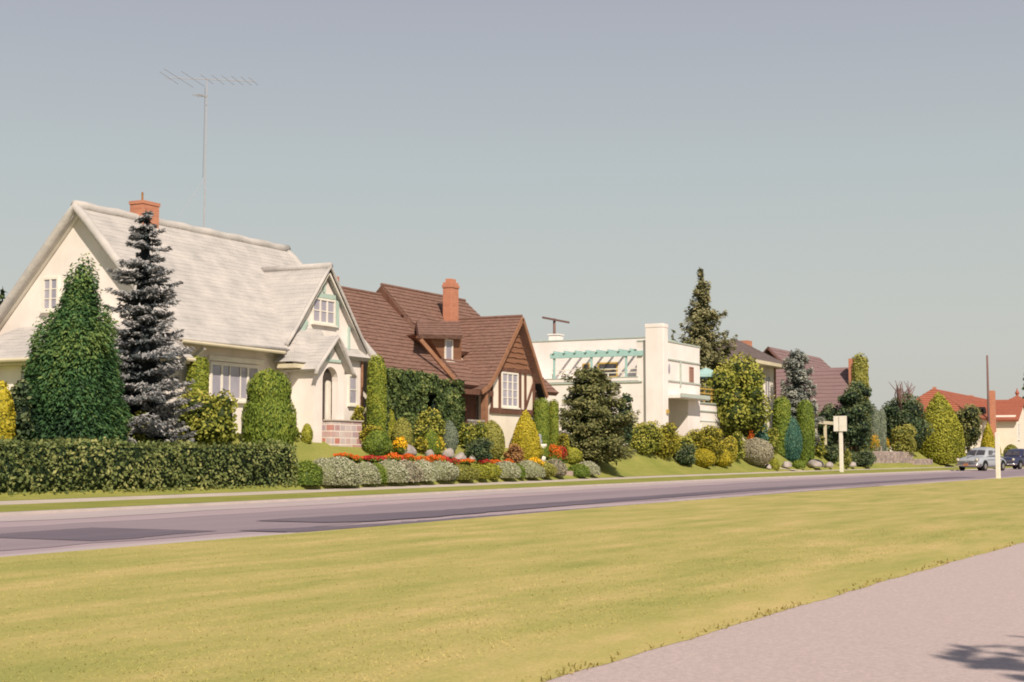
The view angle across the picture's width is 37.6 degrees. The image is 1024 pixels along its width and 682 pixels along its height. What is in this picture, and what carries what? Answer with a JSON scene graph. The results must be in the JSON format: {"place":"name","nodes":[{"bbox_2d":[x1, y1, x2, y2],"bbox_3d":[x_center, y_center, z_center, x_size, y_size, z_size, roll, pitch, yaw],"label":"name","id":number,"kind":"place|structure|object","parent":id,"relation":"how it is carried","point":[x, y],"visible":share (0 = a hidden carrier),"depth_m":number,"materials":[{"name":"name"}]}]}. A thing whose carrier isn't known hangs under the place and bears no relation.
{"place":"outdoors","nodes":[
{"label":"outdoors","id":0,"kind":"place"},
{"bbox_2d":[0,467,946,504],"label":"sidewalk","id":1,"kind":"structure","parent":0,"point":[208,494],"depth_m":39.60,"materials":[{"name":"concrete"}]},
{"bbox_2d":[0,431,1002,500],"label":"garden lawn","id":2,"kind":"structure","parent":0,"point":[641,464],"depth_m":51.88,"materials":[{"name":"green plant"}]},
{"bbox_2d":[0,380,15,444],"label":"golden shrub","id":3,"kind":"object","parent":2,"relation":"on","point":[7,419],"visible":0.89,"depth_m":32.75,"materials":[{"name":"yellow plant"}]},
{"bbox_2d":[9,379,34,444],"bbox_3d":[-10.999,1.610,33.528,0.581,1.520,0.816,0,-4,3],"label":"leafy shrub","id":4,"kind":"object","parent":2,"relation":"on","point":[19,389],"visible":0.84,"depth_m":33.42,"materials":[{"name":"green plant"}]},
{"bbox_2d":[17,253,133,446],"bbox_3d":[-10.207,0.173,34.970,2.924,4.886,2.854,-2,-5,27],"label":"cedar tree","id":5,"kind":"object","parent":2,"relation":"on","point":[71,374],"visible":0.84,"depth_m":34.24,"materials":[{"name":"green plant"}]},
{"bbox_2d":[126,410,153,447],"bbox_3d":[-9.008,2.229,36.282,0.722,1.132,0.948,1,-5,-15],"label":"leafy bush","id":6,"kind":"object","parent":2,"relation":"on","point":[136,437],"visible":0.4,"depth_m":36.04,"materials":[{"name":"green plant"}]},
{"bbox_2d":[0,435,300,495],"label":"hedge","id":7,"kind":"object","parent":2,"relation":"on","point":[47,465],"visible":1,"depth_m":34.25,"materials":[{"name":"green plant"}]},
{"bbox_2d":[102,210,203,446],"bbox_3d":[-9.208,-0.149,36.978,3.635,6.212,3.013,-2,-5,27],"label":"blue spruce","id":8,"kind":"object","parent":2,"relation":"on","point":[145,367],"visible":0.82,"depth_m":36.64,"materials":[{"name":"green plant"}]},
{"bbox_2d":[0,192,376,442],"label":"white house","id":9,"kind":"structure","parent":2,"relation":"on","point":[245,309],"depth_m":44.65,"materials":[{"name":"paint"}]},
{"bbox_2d":[39,276,59,312],"bbox_3d":[-13.167,-1.317,42.775,0.678,1.023,0.108,-2,-5,27],"label":"window","id":10,"kind":"structure","parent":9,"relation":"in","point":[50,285],"depth_m":42.80,"materials":[{"name":"white glass"}]},
{"bbox_2d":[159,70,257,227],"bbox_3d":[-10.356,-5.375,48.566,2.784,6.829,3.781,-2,-5,27],"label":"tv antenna","id":11,"kind":"object","parent":9,"relation":"attached to","point":[200,95],"visible":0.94,"depth_m":49.36,"materials":[{"name":"metal"}]},
{"bbox_2d":[209,361,259,402],"bbox_3d":[-8.001,1.222,43.476,0.108,1.140,2.370,-2,-5,27],"label":"window","id":12,"kind":"structure","parent":9,"relation":"in","point":[219,371],"depth_m":43.37,"materials":[{"name":"white glass"}]},
{"bbox_2d":[311,297,337,327],"bbox_3d":[-5.875,-0.905,47.052,0.108,0.866,1.323,-2,-5,27],"label":"window","id":13,"kind":"structure","parent":9,"relation":"in","point":[323,313],"depth_m":47.08,"materials":[{"name":"white glass"}]},
{"bbox_2d":[325,381,331,418],"bbox_3d":[-5.514,2.239,46.344,0.065,2.000,0.840,-2,-5,27],"label":"door","id":14,"kind":"structure","parent":9,"relation":"in","point":[328,384],"depth_m":46.10,"materials":[{"name":"white wood"}]},
{"bbox_2d":[347,374,359,406],"bbox_3d":[-5.100,1.600,48.372,0.108,1.030,0.579,-2,-5,27],"label":"window","id":15,"kind":"structure","parent":9,"relation":"in","point":[352,382],"depth_m":48.38,"materials":[{"name":"white glass"}]},
{"bbox_2d":[185,355,209,398],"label":"clipped column","id":16,"kind":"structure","parent":2,"relation":"on","point":[197,370],"depth_m":40.11,"materials":[{"name":"green plant"}]},
{"bbox_2d":[171,388,239,447],"bbox_3d":[-7.942,2.062,39.421,1.778,1.666,2.079,-2,-5,27],"label":"leafy bush","id":17,"kind":"object","parent":2,"relation":"on","point":[211,420],"visible":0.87,"depth_m":38.91,"materials":[{"name":"green plant"}]},
{"bbox_2d":[240,368,296,449],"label":"bush","id":18,"kind":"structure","parent":2,"relation":"on","point":[269,413],"depth_m":40.71,"materials":[{"name":"green plant"}]},
{"bbox_2d":[301,423,312,442],"bbox_3d":[-6.055,2.728,44.333,0.376,0.617,0.385,-2,-5,27],"label":"clipped cone","id":19,"kind":"object","parent":2,"relation":"on","point":[306,434],"visible":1,"depth_m":44.22,"materials":[{"name":"green plant"}]},
{"bbox_2d":[291,459,323,485],"bbox_3d":[-5.513,3.521,40.210,1.034,0.725,1.011,-2,-5,27],"label":"rockery mound","id":20,"kind":"object","parent":2,"relation":"on","point":[310,472],"visible":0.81,"depth_m":39.84,"materials":[{"name":"green plant"}]},
{"bbox_2d":[313,457,338,485],"bbox_3d":[-5.132,3.557,40.971,0.838,0.779,0.928,-2,-5,27],"label":"rockery mound","id":21,"kind":"object","parent":2,"relation":"on","point":[330,470],"visible":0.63,"depth_m":40.73,"materials":[{"name":"beige plant"}]},
{"bbox_2d":[322,419,363,446],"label":"stone wall","id":22,"kind":"structure","parent":2,"relation":"on","point":[337,432],"depth_m":45.81,"materials":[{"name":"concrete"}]},
{"bbox_2d":[328,456,361,485],"bbox_3d":[-4.776,3.596,41.658,1.379,0.855,1.400,-2,-5,27],"label":"rockery mound","id":23,"kind":"object","parent":2,"relation":"on","point":[349,473],"visible":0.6,"depth_m":41.22,"materials":[{"name":"plant"}]},
{"bbox_2d":[350,405,365,429],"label":"golden bush","id":24,"kind":"object","parent":2,"relation":"on","point":[358,413],"visible":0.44,"depth_m":47.16,"materials":[{"name":"yellow plant"}]},
{"bbox_2d":[357,461,381,483],"bbox_3d":[-4.212,3.779,43.061,0.876,0.664,0.894,-2,-5,27],"label":"rockery mound","id":25,"kind":"object","parent":2,"relation":"on","point":[369,472],"visible":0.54,"depth_m":42.81,"materials":[{"name":"plant"}]},
{"bbox_2d":[366,353,386,432],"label":"clipped column","id":26,"kind":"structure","parent":2,"relation":"on","point":[376,405],"depth_m":47.68,"materials":[{"name":"green plant"}]},
{"bbox_2d":[362,429,392,455],"bbox_3d":[-4.190,3.170,46.530,0.964,0.880,0.948,-2,-5,27],"label":"round shrub","id":27,"kind":"object","parent":2,"relation":"on","point":[377,442],"visible":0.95,"depth_m":46.23,"materials":[{"name":"green plant"}]},
{"bbox_2d":[378,459,409,482],"bbox_3d":[-3.626,3.841,44.503,1.212,0.738,1.222,-2,-5,27],"label":"rockery mound","id":28,"kind":"object","parent":2,"relation":"on","point":[397,472],"visible":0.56,"depth_m":44.15,"materials":[{"name":"green plant"}]},
{"bbox_2d":[392,417,412,444],"bbox_3d":[-3.564,2.992,49.044,0.718,1.045,0.731,-2,-5,27],"label":"clipped cone","id":29,"kind":"object","parent":2,"relation":"on","point":[402,427],"visible":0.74,"depth_m":48.84,"materials":[{"name":"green plant"}]},
{"bbox_2d":[398,459,423,482],"bbox_3d":[-3.213,3.933,45.458,1.090,0.709,1.121,-2,-5,27],"label":"rockery mound","id":30,"kind":"object","parent":2,"relation":"on","point":[415,472],"visible":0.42,"depth_m":45.20,"materials":[{"name":"grey plant"}]},
{"bbox_2d":[414,459,438,480],"bbox_3d":[-2.844,4.003,46.483,1.082,0.702,1.080,-2,-5,27],"label":"rockery mound","id":31,"kind":"object","parent":2,"relation":"on","point":[431,472],"visible":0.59,"depth_m":46.20,"materials":[{"name":"plant"}]},
{"bbox_2d":[413,407,446,439],"bbox_3d":[-2.882,2.934,50.837,1.140,1.398,1.422,-2,-5,27],"label":"leafy shrub","id":32,"kind":"object","parent":2,"relation":"on","point":[427,422],"visible":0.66,"depth_m":50.59,"materials":[{"name":"green plant"}]},
{"bbox_2d":[422,430,440,453],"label":"round shrub","id":33,"kind":"object","parent":2,"relation":"on","point":[429,436],"visible":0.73,"depth_m":49.87,"materials":[{"name":"green plant"}]},
{"bbox_2d":[431,460,459,480],"bbox_3d":[-2.266,4.111,47.653,1.320,0.657,1.234,-2,-5,27],"label":"rockery mound","id":34,"kind":"object","parent":2,"relation":"on","point":[447,470],"visible":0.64,"depth_m":47.30,"materials":[{"name":"green plant"}]},
{"bbox_2d":[337,277,558,447],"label":"brown house","id":35,"kind":"structure","parent":2,"relation":"on","point":[452,335],"depth_m":56.28,"materials":[{"name":"beige paint"}]},
{"bbox_2d":[386,366,466,444],"bbox_3d":[-3.105,2.277,51.388,0.888,2.616,5.674,-2,-5,27],"label":"ivy","id":36,"kind":"object","parent":35,"relation":"attached to","point":[409,391],"visible":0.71,"depth_m":51.04,"materials":[{"name":"green plant"}]},
{"bbox_2d":[444,339,453,361],"bbox_3d":[-2.290,0.367,55.039,0.108,0.863,0.636,-2,-5,27],"label":"dormer window","id":37,"kind":"structure","parent":35,"relation":"in","point":[448,343],"depth_m":55.05,"materials":[{"name":"white glass"}]},
{"bbox_2d":[501,371,520,409],"bbox_3d":[-0.049,1.897,57.369,0.108,1.400,1.450,-2,-5,27],"label":"window","id":38,"kind":"structure","parent":35,"relation":"in","point":[509,380],"depth_m":57.38,"materials":[{"name":"white glass"}]},
{"bbox_2d":[440,420,458,450],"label":"clipped dome","id":39,"kind":"structure","parent":2,"relation":"on","point":[450,437],"depth_m":51.24,"materials":[{"name":"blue plant"}]},
{"bbox_2d":[455,464,479,479],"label":"rockery mound","id":40,"kind":"object","parent":2,"relation":"on","point":[467,472],"visible":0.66,"depth_m":48.74,"materials":[{"name":"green plant"}]},
{"bbox_2d":[458,420,489,447],"bbox_3d":[-1.407,3.390,53.277,1.201,1.160,0.945,2,-5,-25],"label":"leafy bush","id":41,"kind":"object","parent":2,"relation":"on","point":[469,432],"visible":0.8,"depth_m":53.06,"materials":[{"name":"green plant"}]},
{"bbox_2d":[464,437,493,460],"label":"plants","id":42,"kind":"object","parent":2,"relation":"on","point":[479,449],"visible":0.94,"depth_m":51.88,"materials":[{"name":"green plant"}]},
{"bbox_2d":[471,464,493,478],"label":"rockery mound","id":43,"kind":"object","parent":2,"relation":"on","point":[485,472],"visible":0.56,"depth_m":50.08,"materials":[{"name":"green plant"}]},
{"bbox_2d":[483,420,504,458],"bbox_3d":[-0.729,3.524,53.893,1.024,1.419,1.015,-2,-5,27],"label":"clipped cone","id":44,"kind":"object","parent":2,"relation":"on","point":[496,435],"visible":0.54,"depth_m":53.57,"materials":[{"name":"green plant"}]},
{"bbox_2d":[495,461,521,478],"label":"rockery mound","id":45,"kind":"object","parent":2,"relation":"on","point":[510,469],"visible":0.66,"depth_m":52.07,"materials":[{"name":"green plant"}]},
{"bbox_2d":[503,443,525,462],"bbox_3d":[0.077,4.156,54.622,0.773,0.918,0.990,-2,-5,27],"label":"rusty shrub","id":46,"kind":"object","parent":2,"relation":"on","point":[515,453],"visible":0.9,"depth_m":54.41,"materials":[{"name":"brown plant"}]},
{"bbox_2d":[511,409,540,459],"bbox_3d":[0.514,3.553,56.772,1.198,1.937,1.188,-2,-5,27],"label":"clipped cone","id":47,"kind":"object","parent":2,"relation":"on","point":[525,437],"visible":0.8,"depth_m":56.41,"materials":[{"name":"yellow plant"}]},
{"bbox_2d":[519,460,545,477],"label":"rockery mound","id":48,"kind":"object","parent":2,"relation":"on","point":[534,469],"visible":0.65,"depth_m":54.16,"materials":[{"name":"plant"}]},
{"bbox_2d":[533,398,549,456],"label":"clipped column","id":49,"kind":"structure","parent":2,"relation":"on","point":[541,412],"depth_m":58.69,"materials":[{"name":"green plant"}]},
{"bbox_2d":[549,399,558,456],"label":"clipped column","id":50,"kind":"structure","parent":2,"relation":"on","point":[554,422],"depth_m":60.23,"materials":[{"name":"green plant"}]},
{"bbox_2d":[545,459,566,476],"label":"rockery mound","id":51,"kind":"object","parent":2,"relation":"on","point":[560,465],"visible":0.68,"depth_m":56.97,"materials":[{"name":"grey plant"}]},
{"bbox_2d":[566,447,582,462],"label":"round shrub","id":52,"kind":"object","parent":2,"relation":"on","point":[576,456],"visible":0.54,"depth_m":60.67,"materials":[{"name":"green plant"}]},
{"bbox_2d":[567,464,590,476],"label":"rockery mound","id":53,"kind":"object","parent":2,"relation":"on","point":[579,470],"visible":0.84,"depth_m":59.15,"materials":[{"name":"green plant"}]},
{"bbox_2d":[559,366,641,465],"bbox_3d":[3.409,3.175,63.956,4.012,4.315,4.288,0,-4,-2],"label":"yew tree","id":54,"kind":"object","parent":2,"relation":"on","point":[591,422],"visible":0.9,"depth_m":62.86,"materials":[{"name":"green plant"}]},
{"bbox_2d":[615,392,634,451],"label":"dark shrub","id":55,"kind":"object","parent":2,"relation":"on","point":[626,408],"visible":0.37,"depth_m":69.46,"materials":[{"name":"green plant"}]},
{"bbox_2d":[532,323,728,444],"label":"modern house","id":56,"kind":"structure","parent":2,"relation":"on","point":[655,371],"depth_m":79.07,"materials":[{"name":"white paint"}]},
{"bbox_2d":[597,362,617,376],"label":"window","id":57,"kind":"structure","parent":56,"relation":"in","point":[607,365],"depth_m":80.14,"materials":[{"name":"paint"}]},
{"bbox_2d":[627,420,664,454],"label":"flowering bush","id":58,"kind":"object","parent":2,"relation":"on","point":[646,438],"visible":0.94,"depth_m":71.31,"materials":[{"name":"green plant"}]},
{"bbox_2d":[652,422,680,459],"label":"golden bush","id":59,"kind":"object","parent":2,"relation":"on","point":[669,446],"visible":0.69,"depth_m":73.19,"materials":[{"name":"yellow plant"}]},
{"bbox_2d":[672,443,696,465],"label":"dark shrub","id":60,"kind":"object","parent":2,"relation":"on","point":[685,455],"visible":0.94,"depth_m":74.36,"materials":[{"name":"green plant"}]},
{"bbox_2d":[694,448,715,467],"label":"clipped ball","id":61,"kind":"object","parent":2,"relation":"on","point":[705,457],"visible":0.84,"depth_m":76.39,"materials":[{"name":"yellow plant"}]},
{"bbox_2d":[686,425,725,463],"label":"golden bush","id":62,"kind":"object","parent":2,"relation":"on","point":[709,438],"visible":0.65,"depth_m":77.95,"materials":[{"name":"yellow plant"}]},
{"bbox_2d":[715,449,732,466],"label":"clipped ball","id":63,"kind":"object","parent":2,"relation":"on","point":[725,459],"visible":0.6,"depth_m":79.14,"materials":[{"name":"yellow plant"}]},
{"bbox_2d":[676,267,776,403],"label":"fir tree","id":64,"kind":"object","parent":2,"relation":"on","point":[699,318],"visible":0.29,"depth_m":92.87,"materials":[{"name":"green plant"}]},
{"bbox_2d":[721,436,737,464],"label":"yellow shrub","id":65,"kind":"object","parent":2,"relation":"on","point":[731,447],"visible":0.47,"depth_m":80.36,"materials":[{"name":"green plant"}]},
{"bbox_2d":[728,431,745,461],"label":"leafy bush","id":66,"kind":"object","parent":2,"relation":"on","point":[738,436],"visible":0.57,"depth_m":82.85,"materials":[{"name":"green plant"}]},
{"bbox_2d":[703,352,772,439],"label":"broadleaf tree","id":67,"kind":"object","parent":2,"relation":"on","point":[739,396],"visible":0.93,"depth_m":84.96,"materials":[{"name":"green plant"}]},
{"bbox_2d":[742,437,773,465],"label":"grey shrub","id":68,"kind":"object","parent":2,"relation":"on","point":[759,452],"visible":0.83,"depth_m":84.31,"materials":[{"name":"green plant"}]},
{"bbox_2d":[765,427,779,454],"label":"leafy bush","id":69,"kind":"object","parent":2,"relation":"on","point":[773,439],"visible":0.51,"depth_m":89.68,"materials":[{"name":"green plant"}]},
{"bbox_2d":[772,396,790,455],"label":"upright shrub","id":70,"kind":"object","parent":2,"relation":"on","point":[781,415],"visible":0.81,"depth_m":92.49,"materials":[{"name":"green plant"}]},
{"bbox_2d":[783,416,802,461],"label":"cypress","id":71,"kind":"object","parent":2,"relation":"on","point":[793,440],"visible":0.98,"depth_m":92.24,"materials":[{"name":"green plant"}]},
{"bbox_2d":[779,349,825,447],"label":"blue spruce","id":72,"kind":"object","parent":2,"relation":"on","point":[795,391],"visible":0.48,"depth_m":99.33,"materials":[{"name":"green plant"}]},
{"bbox_2d":[796,399,815,463],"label":"cypress","id":73,"kind":"object","parent":2,"relation":"on","point":[805,416],"visible":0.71,"depth_m":94.49,"materials":[{"name":"green plant"}]},
{"bbox_2d":[815,402,840,446],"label":"dark shrub","id":74,"kind":"object","parent":2,"relation":"on","point":[827,411],"visible":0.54,"depth_m":106.92,"materials":[{"name":"green plant"}]},
{"bbox_2d":[823,444,838,462],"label":"dark shrub","id":75,"kind":"object","parent":2,"relation":"on","point":[832,454],"visible":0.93,"depth_m":100.11,"materials":[{"name":"green plant"}]},
{"bbox_2d":[835,379,876,452],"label":"cedar tree","id":76,"kind":"object","parent":2,"relation":"on","point":[856,410],"visible":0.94,"depth_m":105.96,"materials":[{"name":"green plant"}]},
{"bbox_2d":[851,352,869,451],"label":"ivy column","id":77,"kind":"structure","parent":2,"relation":"on","point":[859,370],"depth_m":109.89,"materials":[{"name":"green plant"}]},
{"bbox_2d":[850,449,876,467],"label":"juniper","id":78,"kind":"object","parent":2,"relation":"on","point":[865,458],"visible":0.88,"depth_m":104.31,"materials":[{"name":"green plant"}]},
{"bbox_2d":[870,408,880,450],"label":"clipped column","id":79,"kind":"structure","parent":2,"relation":"on","point":[876,424],"depth_m":115.33,"materials":[{"name":"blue plant"}]},
{"bbox_2d":[879,409,886,450],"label":"clipped column","id":80,"kind":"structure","parent":2,"relation":"on","point":[883,430],"depth_m":116.91,"materials":[{"name":"green plant"}]},
{"bbox_2d":[870,451,912,463],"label":"stone wall","id":81,"kind":"structure","parent":2,"relation":"on","point":[892,457],"depth_m":115.97,"materials":[{"name":"beige stone"}]},
{"bbox_2d":[888,424,917,456],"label":"leafy bush","id":82,"kind":"object","parent":2,"relation":"on","point":[903,439],"visible":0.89,"depth_m":120.72,"materials":[{"name":"green plant"}]},
{"bbox_2d":[881,380,934,450],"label":"gnarled tree","id":83,"kind":"object","parent":2,"relation":"on","point":[904,409],"visible":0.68,"depth_m":124.63,"materials":[{"name":"green plant"}]},
{"bbox_2d":[915,392,965,463],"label":"yellow conifer","id":84,"kind":"object","parent":2,"relation":"on","point":[944,443],"visible":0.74,"depth_m":130.05,"materials":[{"name":"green plant"}]},
{"bbox_2d":[955,403,982,452],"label":"olive tree","id":85,"kind":"object","parent":2,"relation":"on","point":[969,416],"visible":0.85,"depth_m":148.84,"materials":[{"name":"green plant"}]},
{"bbox_2d":[980,422,994,448],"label":"golden conifer","id":86,"kind":"object","parent":2,"relation":"on","point":[988,440],"visible":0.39,"depth_m":154.87,"materials":[{"name":"yellow plant"}]},
{"bbox_2d":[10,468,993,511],"bbox_3d":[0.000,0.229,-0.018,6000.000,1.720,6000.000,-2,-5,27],"label":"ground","id":87,"kind":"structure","parent":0,"point":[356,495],"depth_m":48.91,"materials":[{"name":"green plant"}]},
{"bbox_2d":[711,339,785,440],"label":"cream house","id":88,"kind":"structure","parent":87,"relation":"on","point":[769,365],"depth_m":101.25,"materials":[{"name":"grey paint"}]},
{"bbox_2d":[763,347,873,450],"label":"mauve roofed house","id":89,"kind":"structure","parent":87,"relation":"on","point":[830,382],"depth_m":111.66,"materials":[{"name":"brown"}]},
{"bbox_2d":[888,388,1023,453],"bbox_3d":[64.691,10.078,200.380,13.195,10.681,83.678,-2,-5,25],"label":"red roofed house","id":90,"kind":"structure","parent":87,"relation":"on","point":[1007,419],"depth_m":171.30,"materials":[{"name":"ceramic"}]},
{"bbox_2d":[0,477,1023,681],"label":"median lawn","id":91,"kind":"structure","parent":0,"point":[983,504],"depth_m":11.25,"materials":[{"name":"green plant"}]},
{"bbox_2d":[995,432,1000,477],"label":"marker post","id":92,"kind":"object","parent":91,"relation":"on","point":[997,454],"visible":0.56,"depth_m":70.83,"materials":[{"name":"white paint"}]},
{"bbox_2d":[0,469,1023,554],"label":"road","id":93,"kind":"structure","parent":0,"point":[114,518],"depth_m":28.06,"materials":[{"name":"grey asphalt"}]},
{"bbox_2d":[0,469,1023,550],"bbox_3d":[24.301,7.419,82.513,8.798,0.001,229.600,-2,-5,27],"label":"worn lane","id":94,"kind":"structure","parent":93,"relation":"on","point":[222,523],"depth_m":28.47,"materials":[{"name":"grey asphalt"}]},
{"bbox_2d":[0,527,206,540],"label":"asphalt patch","id":95,"kind":"object","parent":94,"relation":"on","point":[92,533],"visible":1,"depth_m":19.26,"materials":[{"name":"grey asphalt"}]},
{"bbox_2d":[238,486,876,531],"bbox_3d":[5.113,3.800,36.306,1.061,0.001,37.046,-2,-5,27],"label":"asphalt patch","id":96,"kind":"object","parent":94,"relation":"on","point":[302,529],"visible":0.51,"depth_m":21.86,"materials":[{"name":"grey asphalt"}]},
{"bbox_2d":[256,477,966,521],"bbox_3d":[9.988,4.920,50.670,2.019,0.001,61.900,-2,-5,25],"label":"asphalt patch","id":97,"kind":"object","parent":94,"relation":"on","point":[380,516],"visible":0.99,"depth_m":28.74,"materials":[{"name":"grey asphalt"}]},
{"bbox_2d":[0,468,1023,521],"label":"gutter","id":98,"kind":"object","parent":93,"relation":"on","point":[69,515],"visible":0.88,"depth_m":32.98,"materials":[{"name":"concrete"}]},
{"bbox_2d":[0,467,1023,515],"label":"kerb","id":99,"kind":"structure","parent":93,"relation":"on","point":[172,505],"depth_m":35.52,"materials":[{"name":"concrete"}]},
{"bbox_2d":[0,476,1023,556],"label":"gutter","id":100,"kind":"object","parent":93,"relation":"on","point":[124,545],"visible":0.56,"depth_m":17.92,"materials":[{"name":"concrete"}]},
{"bbox_2d":[955,447,1008,470],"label":"parked car","id":101,"kind":"object","parent":93,"relation":"on","point":[981,458],"visible":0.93,"depth_m":117.04,"materials":[{"name":"grey paint"}]},
{"bbox_2d":[1001,449,1023,468],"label":"parked car","id":102,"kind":"object","parent":93,"relation":"on","point":[1014,458],"visible":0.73,"depth_m":134.84,"materials":[{"name":"blue paint"}]},
{"bbox_2d":[0,466,1023,511],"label":"verge","id":103,"kind":"structure","parent":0,"point":[63,505],"depth_m":39.50,"materials":[{"name":"green plant"}]},
{"bbox_2d":[833,416,846,471],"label":"sign post","id":104,"kind":"object","parent":103,"relation":"on","point":[840,425],"visible":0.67,"depth_m":91.35,"materials":[{"name":"white paint"}]},
{"bbox_2d":[0,0,1023,449],"label":"sky","id":105,"kind":"structure","parent":0,"point":[845,178],"materials":[{"name":"blue"}]},
{"bbox_2d":[544,543,1023,681],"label":"footpath","id":106,"kind":"structure","parent":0,"point":[962,620],"depth_m":8.12,"materials":[{"name":"grey concrete"}]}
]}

